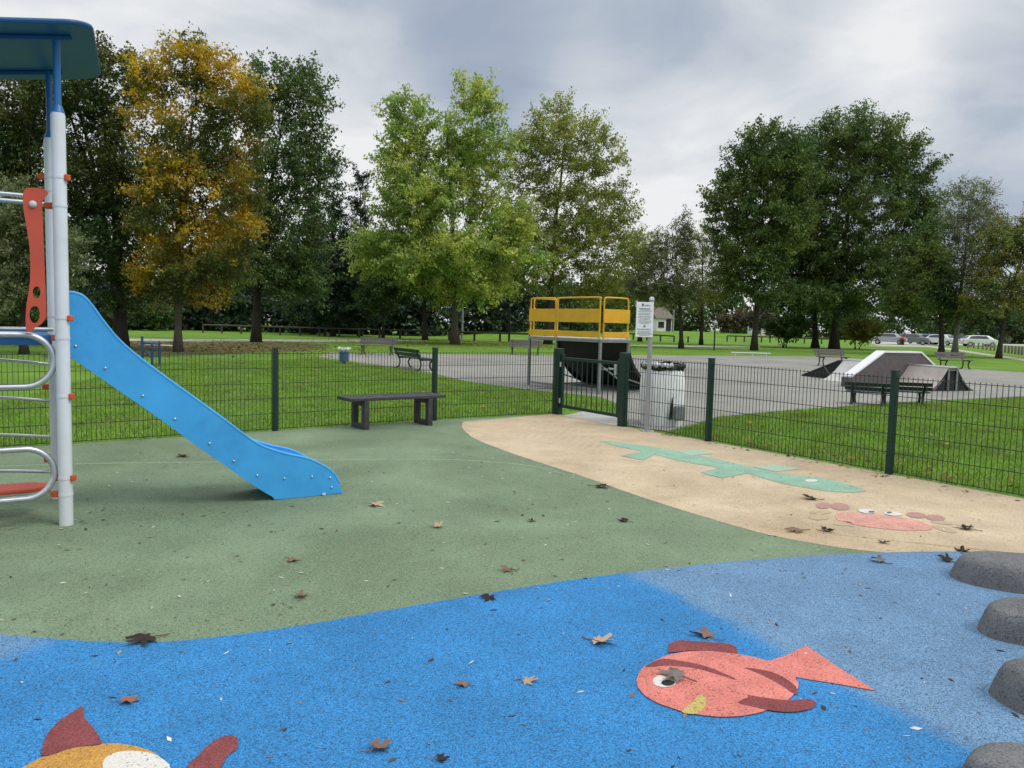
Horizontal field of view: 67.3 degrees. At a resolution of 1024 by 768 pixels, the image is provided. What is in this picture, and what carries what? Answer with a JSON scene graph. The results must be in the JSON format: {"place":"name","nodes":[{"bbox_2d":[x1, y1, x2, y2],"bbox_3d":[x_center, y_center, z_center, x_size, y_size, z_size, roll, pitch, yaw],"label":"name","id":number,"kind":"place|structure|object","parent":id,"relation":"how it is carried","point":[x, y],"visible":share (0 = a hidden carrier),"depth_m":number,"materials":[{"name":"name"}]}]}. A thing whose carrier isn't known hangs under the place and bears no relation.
{"place":"outdoors","nodes":[
{"label":"outdoors","id":0,"kind":"place"},
{"bbox_2d":[129,339,425,341],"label":"park path","id":1,"kind":"structure","parent":0,"point":[287,340],"depth_m":49.78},
{"bbox_2d":[0,319,1023,497],"bbox_3d":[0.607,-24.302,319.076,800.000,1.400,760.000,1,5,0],"label":"grass ground","id":2,"kind":"structure","parent":0,"point":[799,347],"depth_m":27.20,"materials":[{"name":"plant"}]},
{"bbox_2d":[0,302,47,326],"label":"shrub","id":3,"kind":"object","parent":2,"relation":"on","point":[13,322],"visible":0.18,"depth_m":58.54,"materials":[{"name":"green plant"}]},
{"bbox_2d":[0,172,103,353],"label":"tree","id":4,"kind":"object","parent":2,"relation":"on","point":[14,289],"visible":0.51,"depth_m":26.43,"materials":[{"name":"green plant"}]},
{"bbox_2d":[0,30,174,347],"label":"tree","id":5,"kind":"object","parent":2,"relation":"on","point":[110,163],"visible":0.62,"depth_m":32.45,"materials":[{"name":"green plant"}]},
{"bbox_2d":[99,300,184,330],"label":"shrub","id":6,"kind":"object","parent":2,"relation":"on","point":[157,322],"visible":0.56,"depth_m":70.85,"materials":[{"name":"green plant"}]},
{"bbox_2d":[141,336,172,365],"bbox_3d":[-10.372,-0.953,22.459,0.844,0.860,0.120,0,5,-16],"label":"exercise frame","id":7,"kind":"object","parent":2,"relation":"on","point":[159,345],"visible":0.75,"depth_m":22.39,"materials":[{"name":"metal"}]},
{"bbox_2d":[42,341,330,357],"bbox_3d":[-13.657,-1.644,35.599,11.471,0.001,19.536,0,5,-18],"label":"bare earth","id":8,"kind":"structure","parent":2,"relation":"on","point":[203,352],"depth_m":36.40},
{"bbox_2d":[108,21,280,351],"bbox_3d":[-12.686,-7.742,30.995,7.227,13.042,4.822,1,5,0],"label":"tree","id":9,"kind":"object","parent":2,"relation":"on","point":[182,269],"visible":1,"depth_m":30.30,"materials":[{"name":"orange plant"}]},
{"bbox_2d":[3,338,452,363],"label":"leaf litter","id":10,"kind":"object","parent":2,"relation":"on","point":[227,349],"visible":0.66,"depth_m":36.52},
{"bbox_2d":[195,46,351,341],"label":"tree","id":11,"kind":"object","parent":2,"relation":"on","point":[279,262],"visible":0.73,"depth_m":45.11,"materials":[{"name":"green plant"}]},
{"bbox_2d":[1,211,564,335],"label":"distant wood","id":12,"kind":"object","parent":2,"relation":"on","point":[238,314],"visible":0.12,"depth_m":77.65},
{"bbox_2d":[281,182,330,334],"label":"conifer tree","id":13,"kind":"object","parent":2,"relation":"on","point":[291,316],"visible":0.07,"depth_m":70.93,"materials":[{"name":"green plant"}]},
{"bbox_2d":[290,312,327,333],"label":"shrub","id":14,"kind":"object","parent":2,"relation":"on","point":[307,330],"visible":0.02,"depth_m":73.68,"materials":[{"name":"green plant"}]},
{"bbox_2d":[300,152,367,336],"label":"conifer tree","id":15,"kind":"object","parent":2,"relation":"on","point":[339,300],"visible":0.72,"depth_m":64.70,"materials":[{"name":"green plant"}]},
{"bbox_2d":[337,347,350,362],"bbox_3d":[-5.647,-0.956,25.855,0.462,0.568,0.451,1,5,0],"label":"litter bin","id":16,"kind":"object","parent":2,"relation":"on","point":[343,349],"visible":0.93,"depth_m":25.73,"materials":[{"name":"metal"}]},
{"bbox_2d":[335,161,392,335],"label":"conifer tree","id":17,"kind":"object","parent":2,"relation":"on","point":[357,203],"visible":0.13,"depth_m":68.74,"materials":[{"name":"green plant"}]},
{"bbox_2d":[202,324,529,341],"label":"timber rail","id":18,"kind":"object","parent":2,"relation":"on","point":[359,329],"visible":0.76,"depth_m":64.62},
{"bbox_2d":[345,229,400,337],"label":"tree","id":19,"kind":"object","parent":2,"relation":"on","point":[367,305],"visible":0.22,"depth_m":62.80,"materials":[{"name":"green plant"}]},
{"bbox_2d":[358,227,473,339],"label":"tree","id":20,"kind":"object","parent":2,"relation":"on","point":[396,297],"visible":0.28,"depth_m":61.02,"materials":[{"name":"green plant"}]},
{"bbox_2d":[0,414,877,642],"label":"green rubber surface","id":21,"kind":"object","parent":2,"relation":"on","point":[224,600],"visible":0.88,"depth_m":5.31,"materials":[{"name":"rubber"}]},
{"bbox_2d":[125,633,169,644],"bbox_3d":[-1.677,1.159,3.517,0.164,0.026,0.207,6,4,36],"label":"fallen leaf","id":22,"kind":"object","parent":21,"relation":"on","point":[137,637],"visible":1,"depth_m":3.51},
{"bbox_2d":[0,17,342,525],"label":"play tower","id":23,"kind":"structure","parent":21,"relation":"on","point":[78,328],"depth_m":5.52,"materials":[{"name":"blue paint"}]},
{"bbox_2d":[0,347,554,446],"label":"fence","id":24,"kind":"object","parent":21,"relation":"on","point":[274,383],"visible":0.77,"depth_m":10.26,"materials":[{"name":"green metal"}]},
{"bbox_2d":[552,348,629,426],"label":"gate","id":25,"kind":"structure","parent":24,"relation":"attached to","point":[620,368],"depth_m":12.02,"materials":[{"name":"metal"}]},
{"bbox_2d":[0,459,564,474],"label":"rubber seam line","id":26,"kind":"object","parent":21,"relation":"on","point":[316,460],"visible":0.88,"depth_m":8.08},
{"bbox_2d":[294,589,308,600],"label":"fallen leaf","id":27,"kind":"object","parent":21,"relation":"on","point":[300,592],"visible":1,"depth_m":4.14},
{"bbox_2d":[369,501,384,506],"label":"fallen leaf","id":28,"kind":"object","parent":21,"relation":"on","point":[378,503],"visible":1,"depth_m":6.19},
{"bbox_2d":[337,392,445,429],"bbox_3d":[-1.691,0.382,10.884,1.500,0.448,0.425,-2,6,-36],"label":"plank bench","id":29,"kind":"object","parent":21,"relation":"on","point":[364,400],"visible":1,"depth_m":10.73,"materials":[{"name":"plastic"}]},
{"bbox_2d":[500,564,519,571],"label":"fallen leaf","id":30,"kind":"object","parent":21,"relation":"on","point":[506,568],"visible":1,"depth_m":4.64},
{"bbox_2d":[0,417,1023,767],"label":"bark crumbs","id":31,"kind":"object","parent":21,"relation":"on","point":[684,715],"visible":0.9,"depth_m":4.00,"materials":[{"name":"plant"}]},
{"bbox_2d":[213,336,675,352],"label":"yellow leaf litter","id":32,"kind":"object","parent":2,"relation":"on","point":[441,343],"visible":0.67,"depth_m":52.83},
{"bbox_2d":[336,66,568,344],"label":"tree","id":33,"kind":"object","parent":2,"relation":"on","point":[469,260],"visible":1,"depth_m":49.59,"materials":[{"name":"green plant"}]},
{"bbox_2d":[461,309,463,338],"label":"pole","id":34,"kind":"object","parent":2,"relation":"on","point":[462,314],"visible":0.91,"depth_m":65.72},
{"bbox_2d":[508,307,510,341],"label":"pole","id":35,"kind":"object","parent":2,"relation":"on","point":[509,321],"visible":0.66,"depth_m":61.76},
{"bbox_2d":[4,359,1015,446],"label":"lawn leaves","id":36,"kind":"object","parent":2,"relation":"on","point":[533,407],"visible":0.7,"depth_m":13.38,"materials":[{"name":"brown plant"}]},
{"bbox_2d":[0,551,1023,767],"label":"blue rubber surface","id":37,"kind":"object","parent":2,"relation":"on","point":[603,720],"visible":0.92,"depth_m":3.20,"materials":[{"name":"rubber"}]},
{"bbox_2d":[110,695,137,702],"bbox_3d":[-1.481,1.214,2.954,0.126,0.014,0.077,0,2,-13],"label":"fallen leaf","id":38,"kind":"object","parent":37,"relation":"on","point":[126,698],"visible":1,"depth_m":2.96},
{"bbox_2d":[24,706,238,767],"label":"fish inlay","id":39,"kind":"object","parent":37,"relation":"on","point":[72,740],"visible":1,"depth_m":2.61,"materials":[{"name":"rubber"}]},
{"bbox_2d":[360,737,390,751],"bbox_3d":[-0.468,1.254,2.675,0.100,0.030,0.083,2,5,3],"label":"fallen leaf","id":40,"kind":"object","parent":37,"relation":"on","point":[382,745],"visible":1,"depth_m":2.68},
{"bbox_2d":[430,753,449,760],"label":"fallen leaf","id":41,"kind":"object","parent":37,"relation":"on","point":[441,757],"visible":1,"depth_m":2.62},
{"bbox_2d":[452,680,475,686],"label":"fallen leaf","id":42,"kind":"object","parent":37,"relation":"on","point":[463,682],"visible":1,"depth_m":3.16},
{"bbox_2d":[480,593,495,600],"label":"fallen leaf","id":43,"kind":"object","parent":37,"relation":"on","point":[486,596],"visible":1,"depth_m":4.16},
{"bbox_2d":[514,676,537,684],"bbox_3d":[0.060,1.231,3.210,0.100,0.016,0.083,1,5,9],"label":"fallen leaf","id":44,"kind":"object","parent":37,"relation":"on","point":[526,680],"visible":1,"depth_m":3.20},
{"bbox_2d":[582,633,613,643],"bbox_3d":[0.408,1.200,3.624,0.178,0.031,0.137,0,1,20],"label":"fallen leaf","id":45,"kind":"object","parent":37,"relation":"on","point":[602,639],"visible":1,"depth_m":3.65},
{"bbox_2d":[692,626,725,639],"bbox_3d":[0.941,1.209,3.724,0.110,0.024,0.195,-2,5,-44],"label":"fallen leaf","id":46,"kind":"object","parent":37,"relation":"on","point":[705,632],"visible":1,"depth_m":3.73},
{"bbox_2d":[637,640,875,716],"bbox_3d":[1.016,1.252,3.302,0.994,0.003,0.712,1,5,0],"label":"fish inlay","id":47,"kind":"object","parent":37,"relation":"on","point":[731,681],"visible":1,"depth_m":3.27,"materials":[{"name":"pink rubber"}]},
{"bbox_2d":[655,667,696,682],"bbox_3d":[0.686,1.231,3.265,0.136,0.024,0.166,0,5,-15],"label":"fallen leaf","id":48,"kind":"object","parent":47,"relation":"on","point":[676,673],"visible":1,"depth_m":3.26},
{"bbox_2d":[869,554,892,563],"bbox_3d":[2.392,1.139,4.995,0.093,0.037,0.153,-5,9,-35],"label":"fallen leaf","id":49,"kind":"object","parent":37,"relation":"on","point":[879,558],"visible":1,"depth_m":5.01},
{"bbox_2d":[937,552,954,562],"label":"fallen leaf","id":50,"kind":"object","parent":37,"relation":"on","point":[947,558],"visible":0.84,"depth_m":5.08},
{"bbox_2d":[949,551,1023,593],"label":"rubber boulder","id":51,"kind":"object","parent":37,"relation":"on","point":[999,571],"visible":1,"depth_m":4.58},
{"bbox_2d":[962,742,1023,767],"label":"rubber boulder","id":52,"kind":"object","parent":37,"relation":"on","point":[1000,755],"visible":1,"depth_m":2.53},
{"bbox_2d":[977,597,1023,645],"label":"rubber boulder","id":53,"kind":"object","parent":37,"relation":"on","point":[1002,619],"visible":1,"depth_m":3.79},
{"bbox_2d":[988,658,1023,714],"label":"rubber boulder","id":54,"kind":"object","parent":37,"relation":"on","point":[1006,688],"visible":1,"depth_m":3.12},
{"bbox_2d":[469,274,655,332],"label":"trees","id":55,"kind":"object","parent":2,"relation":"on","point":[608,327],"visible":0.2,"depth_m":95.44,"materials":[{"name":"green plant"}]},
{"bbox_2d":[558,304,586,329],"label":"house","id":56,"kind":"structure","parent":2,"relation":"on","point":[563,323],"depth_m":101.08,"materials":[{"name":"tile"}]},
{"bbox_2d":[494,86,653,344],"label":"tree","id":57,"kind":"object","parent":2,"relation":"on","point":[591,224],"visible":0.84,"depth_m":56.38,"materials":[{"name":"green plant"}]},
{"bbox_2d":[562,391,615,412],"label":"lawn grass","id":58,"kind":"structure","parent":2,"relation":"on","point":[593,400],"depth_m":14.62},
{"bbox_2d":[565,411,616,424],"bbox_3d":[1.483,0.558,12.357,1.024,0.001,2.271,-1,5,-28],"label":"concrete pad","id":59,"kind":"object","parent":2,"relation":"on","point":[598,417],"visible":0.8,"depth_m":12.52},
{"bbox_2d":[597,221,676,341],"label":"tree","id":60,"kind":"object","parent":2,"relation":"on","point":[623,295],"visible":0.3,"depth_m":74.75,"materials":[{"name":"green plant"}]},
{"bbox_2d":[629,333,674,341],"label":"timber rail","id":61,"kind":"object","parent":2,"relation":"on","point":[673,336],"visible":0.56,"depth_m":79.77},
{"bbox_2d":[622,204,710,348],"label":"tree","id":62,"kind":"object","parent":2,"relation":"on","point":[674,286],"visible":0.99,"depth_m":54.80,"materials":[{"name":"green plant"}]},
{"bbox_2d":[319,353,1023,430],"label":"asphalt court","id":63,"kind":"object","parent":2,"relation":"on","point":[977,376],"visible":0.35,"depth_m":22.36,"materials":[{"name":"asphalt"}]},
{"bbox_2d":[357,338,396,354],"bbox_3d":[-5.845,-1.614,33.318,1.600,0.743,0.660,2,5,4],"label":"park bench","id":64,"kind":"object","parent":63,"relation":"on","point":[376,341],"visible":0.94,"depth_m":33.52,"materials":[{"name":"wood"}]},
{"bbox_2d":[393,347,431,370],"bbox_3d":[-3.048,-0.775,23.999,0.660,0.669,2.061,-1,5,-30],"label":"park bench","id":65,"kind":"object","parent":63,"relation":"on","point":[413,354],"visible":0.81,"depth_m":23.80,"materials":[{"name":"metal"}]},
{"bbox_2d":[508,340,541,355],"bbox_3d":[0.635,-1.746,37.051,1.600,0.743,0.660,2,5,4],"label":"park bench","id":66,"kind":"object","parent":63,"relation":"on","point":[534,343],"visible":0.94,"depth_m":37.25,"materials":[{"name":"wood"}]},
{"bbox_2d":[527,297,640,393],"bbox_3d":[2.152,-0.966,18.448,2.550,2.137,2.480,-2,6,-38],"label":"quarter pipe","id":67,"kind":"object","parent":63,"relation":"on","point":[609,346],"visible":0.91,"depth_m":17.80,"materials":[{"name":"yellow metal"}]},
{"bbox_2d":[639,361,685,426],"bbox_3d":[2.314,0.134,11.851,0.690,0.988,0.738,1,5,0],"label":"rubbish container","id":68,"kind":"object","parent":63,"relation":"on","point":[677,398],"visible":0.78,"depth_m":11.56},
{"bbox_2d":[731,352,770,358],"bbox_3d":[12.136,-1.438,39.107,1.974,0.333,0.070,2,5,1],"label":"grind rail","id":69,"kind":"object","parent":63,"relation":"on","point":[752,353],"visible":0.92,"depth_m":39.08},
{"bbox_2d":[814,349,850,365],"bbox_3d":[13.948,-1.132,33.471,1.400,0.743,0.660,1,5,-8],"label":"park bench","id":70,"kind":"object","parent":63,"relation":"on","point":[818,352],"visible":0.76,"depth_m":33.65,"materials":[{"name":"wood"}]},
{"bbox_2d":[845,381,889,406],"bbox_3d":[7.423,0.200,16.004,0.860,0.491,0.667,4,5,32],"label":"park bench","id":71,"kind":"object","parent":63,"relation":"on","point":[875,390],"visible":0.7,"depth_m":15.80,"materials":[{"name":"wood"}]},
{"bbox_2d":[802,350,972,390],"bbox_3d":[10.753,-0.532,22.898,3.412,1.003,5.734,1,5,0],"label":"skate funbox","id":72,"kind":"object","parent":63,"relation":"on","point":[921,366],"visible":0.77,"depth_m":21.16,"materials":[{"name":"concrete"}]},
{"bbox_2d":[935,352,973,369],"bbox_3d":[19.288,-1.002,33.515,1.500,0.743,0.660,0,5,-12],"label":"park bench","id":73,"kind":"object","parent":63,"relation":"on","point":[939,355],"visible":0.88,"depth_m":33.67,"materials":[{"name":"wood"}]},
{"bbox_2d":[667,215,732,344],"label":"tree","id":74,"kind":"object","parent":2,"relation":"on","point":[711,293],"visible":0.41,"depth_m":68.72,"materials":[{"name":"green plant"}]},
{"bbox_2d":[713,320,717,350],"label":"lantern post","id":75,"kind":"object","parent":2,"relation":"on","point":[715,322],"visible":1,"depth_m":52.47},
{"bbox_2d":[713,308,760,333],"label":"shrub","id":76,"kind":"object","parent":2,"relation":"on","point":[739,319],"visible":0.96,"depth_m":110.67,"materials":[{"name":"brown plant"}]},
{"bbox_2d":[462,414,1023,552],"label":"beige rubber surface","id":77,"kind":"object","parent":2,"relation":"on","point":[754,508],"visible":0.93,"depth_m":7.14,"materials":[{"name":"rubber"}]},
{"bbox_2d":[509,419,613,452],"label":"beige stripes","id":78,"kind":"object","parent":77,"relation":"on","point":[569,437],"visible":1,"depth_m":10.36,"materials":[{"name":"rubber"}]},
{"bbox_2d":[635,297,653,431],"bbox_3d":[1.879,-0.280,10.923,0.315,1.913,0.170,1,5,-7],"label":"rules sign","id":79,"kind":"object","parent":77,"relation":"on","point":[644,318],"visible":1,"depth_m":10.84,"materials":[{"name":"metal"}]},
{"bbox_2d":[600,441,864,491],"bbox_3d":[2.194,0.871,8.566,1.214,0.001,3.511,-2,6,-36],"label":"crocodile inlay","id":80,"kind":"object","parent":77,"relation":"on","point":[724,469],"visible":1,"depth_m":8.21,"materials":[{"name":"teal rubber"}]},
{"bbox_2d":[784,527,810,531],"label":"fallen leaf","id":81,"kind":"object","parent":77,"relation":"on","point":[794,528],"visible":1,"depth_m":5.71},
{"bbox_2d":[625,357,1023,495],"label":"fence","id":82,"kind":"object","parent":77,"relation":"on","point":[892,420],"visible":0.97,"depth_m":8.57,"materials":[{"name":"green metal"}]},
{"bbox_2d":[712,434,1019,500],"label":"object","id":83,"kind":"object","parent":77,"relation":"on","point":[929,468],"visible":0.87,"depth_m":8.55,"materials":[{"name":"brown plant"}]},
{"bbox_2d":[809,502,956,532],"bbox_3d":[2.955,1.077,6.178,1.049,0.003,0.852,4,5,25],"label":"crab inlay","id":84,"kind":"object","parent":77,"relation":"on","point":[867,519],"visible":1,"depth_m":6.14,"materials":[{"name":"pink rubber"}]},
{"bbox_2d":[954,545,969,553],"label":"fallen leaf","id":85,"kind":"object","parent":77,"relation":"on","point":[962,548],"visible":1,"depth_m":5.32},
{"bbox_2d":[954,524,980,530],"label":"fallen leaf","id":86,"kind":"object","parent":77,"relation":"on","point":[965,526],"visible":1,"depth_m":5.92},
{"bbox_2d":[744,308,777,334],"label":"shrub","id":87,"kind":"object","parent":2,"relation":"on","point":[763,314],"visible":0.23,"depth_m":114.35,"materials":[{"name":"green plant"}]},
{"bbox_2d":[696,113,835,350],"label":"tree","id":88,"kind":"object","parent":2,"relation":"on","point":[778,206],"visible":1,"depth_m":53.24,"materials":[{"name":"green plant"}]},
{"bbox_2d":[726,335,828,343],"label":"timber rail","id":89,"kind":"object","parent":2,"relation":"on","point":[735,336],"visible":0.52,"depth_m":87.74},
{"bbox_2d":[758,311,814,347],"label":"shrub","id":90,"kind":"object","parent":2,"relation":"on","point":[784,330],"visible":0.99,"depth_m":65.30,"materials":[{"name":"green plant"}]},
{"bbox_2d":[750,233,850,347],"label":"tree","id":91,"kind":"object","parent":2,"relation":"on","point":[815,339],"visible":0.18,"depth_m":67.00,"materials":[{"name":"green plant"}]},
{"bbox_2d":[593,289,1023,343],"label":"hedge","id":92,"kind":"object","parent":2,"relation":"on","point":[983,326],"visible":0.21,"depth_m":144.34,"materials":[{"name":"green plant"}]},
{"bbox_2d":[757,97,958,348],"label":"tree","id":93,"kind":"object","parent":2,"relation":"on","point":[864,154],"visible":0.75,"depth_m":63.34,"materials":[{"name":"green plant"}]},
{"bbox_2d":[840,313,887,348],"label":"shrub","id":94,"kind":"object","parent":2,"relation":"on","point":[864,330],"visible":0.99,"depth_m":67.22,"materials":[{"name":"green plant"}]},
{"bbox_2d":[899,382,931,405],"bbox_3d":[8.453,0.194,16.407,0.800,0.491,0.660,3,5,16],"label":"park bench","id":95,"kind":"object","parent":2,"relation":"on","point":[902,388],"visible":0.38,"depth_m":16.15,"materials":[{"name":"wood"}]},
{"bbox_2d":[869,210,978,351],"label":"tree","id":96,"kind":"object","parent":2,"relation":"on","point":[912,294],"visible":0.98,"depth_m":52.02,"materials":[{"name":"green plant"}]},
{"bbox_2d":[872,341,1023,345],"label":"car park","id":97,"kind":"structure","parent":2,"relation":"on","point":[913,343],"depth_m":117.81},
{"bbox_2d":[899,334,929,344],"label":"parked car","id":98,"kind":"object","parent":97,"relation":"on","point":[920,339],"visible":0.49,"depth_m":100.79,"materials":[{"name":"grey metal"}]},
{"bbox_2d":[926,334,958,344],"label":"parked car","id":99,"kind":"object","parent":97,"relation":"on","point":[934,338],"visible":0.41,"depth_m":105.39,"materials":[{"name":"white metal"}]},
{"bbox_2d":[959,335,997,346],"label":"parked car","id":100,"kind":"object","parent":97,"relation":"on","point":[976,339],"visible":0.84,"depth_m":99.05,"materials":[{"name":"white metal"}]},
{"bbox_2d":[928,173,1012,355],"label":"tree","id":101,"kind":"object","parent":2,"relation":"on","point":[956,237],"visible":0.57,"depth_m":52.55,"materials":[{"name":"green plant"}]},
{"bbox_2d":[959,324,1015,342],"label":"house","id":102,"kind":"structure","parent":2,"relation":"on","point":[1010,338],"depth_m":149.03,"materials":[{"name":"brick"}]},
{"bbox_2d":[953,201,1023,358],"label":"tree","id":103,"kind":"object","parent":2,"relation":"on","point":[1001,292],"visible":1,"depth_m":49.85,"materials":[{"name":"green plant"}]},
{"bbox_2d":[0,0,1023,333],"label":"sky","id":104,"kind":"structure","parent":0,"point":[677,79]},
{"bbox_2d":[653,307,674,330],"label":"house","id":105,"kind":"structure","parent":0,"point":[662,321],"depth_m":125.37,"materials":[{"name":"paint"}]},
{"bbox_2d":[658,321,664,327],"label":"window","id":106,"kind":"structure","parent":105,"relation":"in","point":[660,323],"depth_m":124.97,"materials":[{"name":"black glass"}]},
{"bbox_2d":[666,319,670,330],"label":"door","id":107,"kind":"structure","parent":105,"relation":"in","point":[668,321],"depth_m":125.43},
{"bbox_2d":[630,345,759,346],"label":"path","id":108,"kind":"structure","parent":0,"point":[691,346],"depth_m":63.18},
{"bbox_2d":[747,313,773,335],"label":"house","id":109,"kind":"structure","parent":0,"point":[750,332],"depth_m":127.20,"materials":[{"name":"tile"}]},
{"bbox_2d":[662,395,1023,496],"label":"lawn grass","id":110,"kind":"structure","parent":0,"point":[829,432],"depth_m":11.13,"materials":[{"name":"plant"}]},
{"bbox_2d":[874,344,1023,360],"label":"side path","id":111,"kind":"structure","parent":0,"point":[946,349],"depth_m":85.17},
{"bbox_2d":[872,333,907,344],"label":"parked car","id":112,"kind":"object","parent":111,"relation":"on","point":[889,337],"visible":0.69,"depth_m":99.04,"materials":[{"name":"silver metal"}]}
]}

